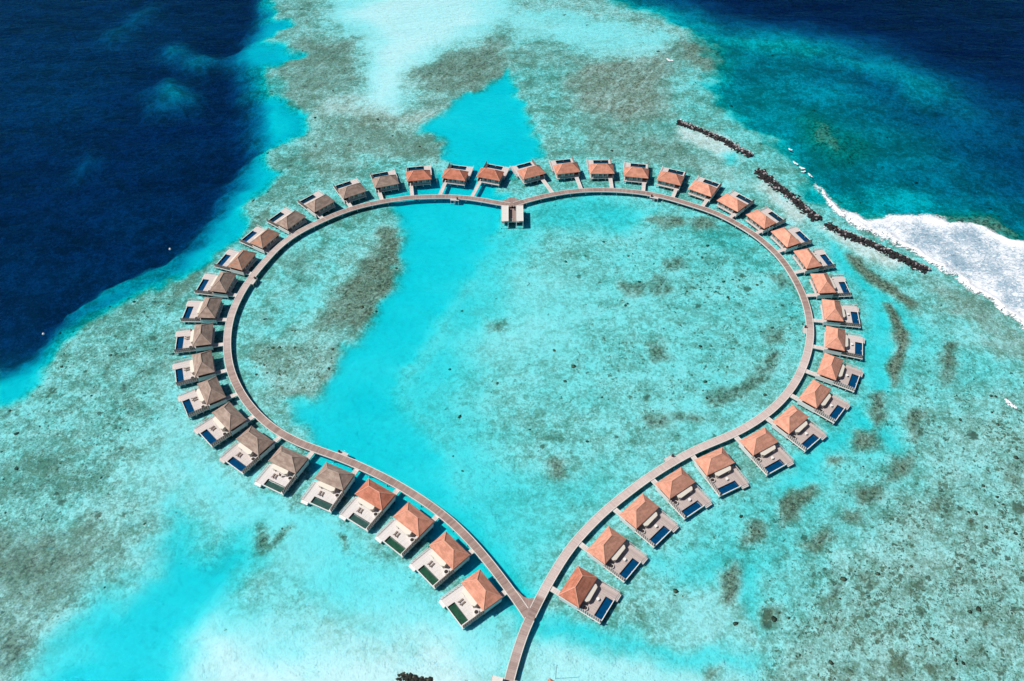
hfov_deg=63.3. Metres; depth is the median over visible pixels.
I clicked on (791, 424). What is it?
overwater villa
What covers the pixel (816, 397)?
overwater villa
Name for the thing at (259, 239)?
overwater villa
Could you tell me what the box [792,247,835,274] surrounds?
overwater villa
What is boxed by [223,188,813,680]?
boardwalk
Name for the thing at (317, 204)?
overwater villa
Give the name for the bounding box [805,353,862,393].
overwater villa
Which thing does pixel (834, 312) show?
overwater villa
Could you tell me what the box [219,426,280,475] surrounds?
overwater villa
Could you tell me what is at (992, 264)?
surf
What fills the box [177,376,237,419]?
overwater villa
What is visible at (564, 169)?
overwater villa
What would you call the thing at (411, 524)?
overwater villa
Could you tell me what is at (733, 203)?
overwater villa
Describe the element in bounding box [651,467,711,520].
overwater villa
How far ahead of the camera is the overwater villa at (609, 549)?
249.34 m
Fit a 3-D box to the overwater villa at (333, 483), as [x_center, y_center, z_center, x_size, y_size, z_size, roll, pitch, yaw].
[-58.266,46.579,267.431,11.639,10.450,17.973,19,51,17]
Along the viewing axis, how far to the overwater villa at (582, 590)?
240.69 m
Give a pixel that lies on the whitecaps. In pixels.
(1006, 400)
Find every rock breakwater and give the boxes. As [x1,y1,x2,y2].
[396,672,432,680]
[676,120,753,157]
[754,168,822,221]
[824,222,930,274]
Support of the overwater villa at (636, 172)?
on the seabed
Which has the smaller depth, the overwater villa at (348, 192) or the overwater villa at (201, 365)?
the overwater villa at (201, 365)
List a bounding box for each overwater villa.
[172,350,226,387]
[174,323,222,354]
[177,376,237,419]
[180,297,226,324]
[193,401,254,448]
[194,271,237,299]
[214,247,257,276]
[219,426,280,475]
[239,225,280,253]
[254,445,314,496]
[266,206,306,234]
[297,190,335,218]
[300,462,358,514]
[333,177,366,206]
[339,478,399,532]
[370,169,398,199]
[375,501,438,558]
[406,164,431,194]
[408,532,473,589]
[438,569,506,629]
[439,163,473,193]
[471,161,509,195]
[510,159,553,192]
[548,156,581,188]
[550,565,620,624]
[578,526,647,583]
[586,157,614,187]
[613,493,678,548]
[623,162,648,190]
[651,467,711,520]
[656,166,686,196]
[688,175,721,205]
[691,447,748,498]
[716,190,754,218]
[734,427,793,476]
[745,206,785,235]
[765,405,826,453]
[770,224,812,253]
[790,379,850,424]
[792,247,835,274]
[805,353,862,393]
[806,273,851,299]
[813,299,860,329]
[813,326,864,361]
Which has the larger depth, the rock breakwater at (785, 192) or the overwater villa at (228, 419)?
the rock breakwater at (785, 192)
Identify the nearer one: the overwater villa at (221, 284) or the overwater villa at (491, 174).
the overwater villa at (221, 284)
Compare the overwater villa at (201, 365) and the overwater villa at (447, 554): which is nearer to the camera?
the overwater villa at (447, 554)
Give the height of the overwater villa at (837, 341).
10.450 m
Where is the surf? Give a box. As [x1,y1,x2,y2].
[814,185,1023,333]
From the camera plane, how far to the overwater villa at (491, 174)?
373.25 m
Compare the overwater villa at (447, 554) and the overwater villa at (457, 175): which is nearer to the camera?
the overwater villa at (447, 554)
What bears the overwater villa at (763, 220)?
on the seabed
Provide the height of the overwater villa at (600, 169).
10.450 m
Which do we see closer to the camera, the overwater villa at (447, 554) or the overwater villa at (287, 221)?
the overwater villa at (447, 554)
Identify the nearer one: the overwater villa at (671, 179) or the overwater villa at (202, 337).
the overwater villa at (202, 337)
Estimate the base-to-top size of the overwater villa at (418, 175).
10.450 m
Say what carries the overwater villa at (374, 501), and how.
on the seabed
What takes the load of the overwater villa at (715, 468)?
on the seabed
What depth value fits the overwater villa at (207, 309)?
317.80 m
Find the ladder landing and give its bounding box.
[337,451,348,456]
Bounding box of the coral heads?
[1,42,1023,679]
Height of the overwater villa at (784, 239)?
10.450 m
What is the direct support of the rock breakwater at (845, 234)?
on the seabed
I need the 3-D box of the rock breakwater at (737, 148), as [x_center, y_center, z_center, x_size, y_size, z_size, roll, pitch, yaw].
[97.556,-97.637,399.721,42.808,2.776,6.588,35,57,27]
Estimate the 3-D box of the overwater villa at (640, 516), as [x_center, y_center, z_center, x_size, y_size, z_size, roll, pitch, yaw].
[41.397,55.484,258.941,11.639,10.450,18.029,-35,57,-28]
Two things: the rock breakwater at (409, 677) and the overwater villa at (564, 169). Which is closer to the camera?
the rock breakwater at (409, 677)
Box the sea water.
[0,0,1023,373]
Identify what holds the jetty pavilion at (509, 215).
on the seabed
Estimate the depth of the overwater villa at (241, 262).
336.31 m
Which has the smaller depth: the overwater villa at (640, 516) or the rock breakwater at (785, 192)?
the overwater villa at (640, 516)
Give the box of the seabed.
[0,0,1023,680]
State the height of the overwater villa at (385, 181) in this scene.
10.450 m
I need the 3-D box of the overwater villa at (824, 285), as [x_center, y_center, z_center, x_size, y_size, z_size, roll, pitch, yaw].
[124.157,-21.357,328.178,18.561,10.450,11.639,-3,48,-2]
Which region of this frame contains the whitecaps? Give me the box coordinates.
[666,58,1017,408]
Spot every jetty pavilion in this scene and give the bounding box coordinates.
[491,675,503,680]
[501,205,522,228]
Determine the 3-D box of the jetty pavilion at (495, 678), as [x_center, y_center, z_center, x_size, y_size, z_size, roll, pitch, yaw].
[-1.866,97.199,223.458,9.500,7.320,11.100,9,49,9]
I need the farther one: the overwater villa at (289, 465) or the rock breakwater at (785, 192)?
the rock breakwater at (785, 192)
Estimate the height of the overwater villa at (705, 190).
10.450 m
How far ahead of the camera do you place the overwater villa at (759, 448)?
274.03 m
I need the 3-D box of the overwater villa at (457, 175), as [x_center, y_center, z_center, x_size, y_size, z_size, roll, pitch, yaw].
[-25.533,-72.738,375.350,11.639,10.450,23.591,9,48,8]
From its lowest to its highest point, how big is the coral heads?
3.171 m
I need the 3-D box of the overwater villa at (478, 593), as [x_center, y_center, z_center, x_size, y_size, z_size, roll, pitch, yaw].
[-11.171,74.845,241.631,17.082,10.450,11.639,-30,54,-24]
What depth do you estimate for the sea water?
462.05 m
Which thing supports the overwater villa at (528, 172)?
on the seabed

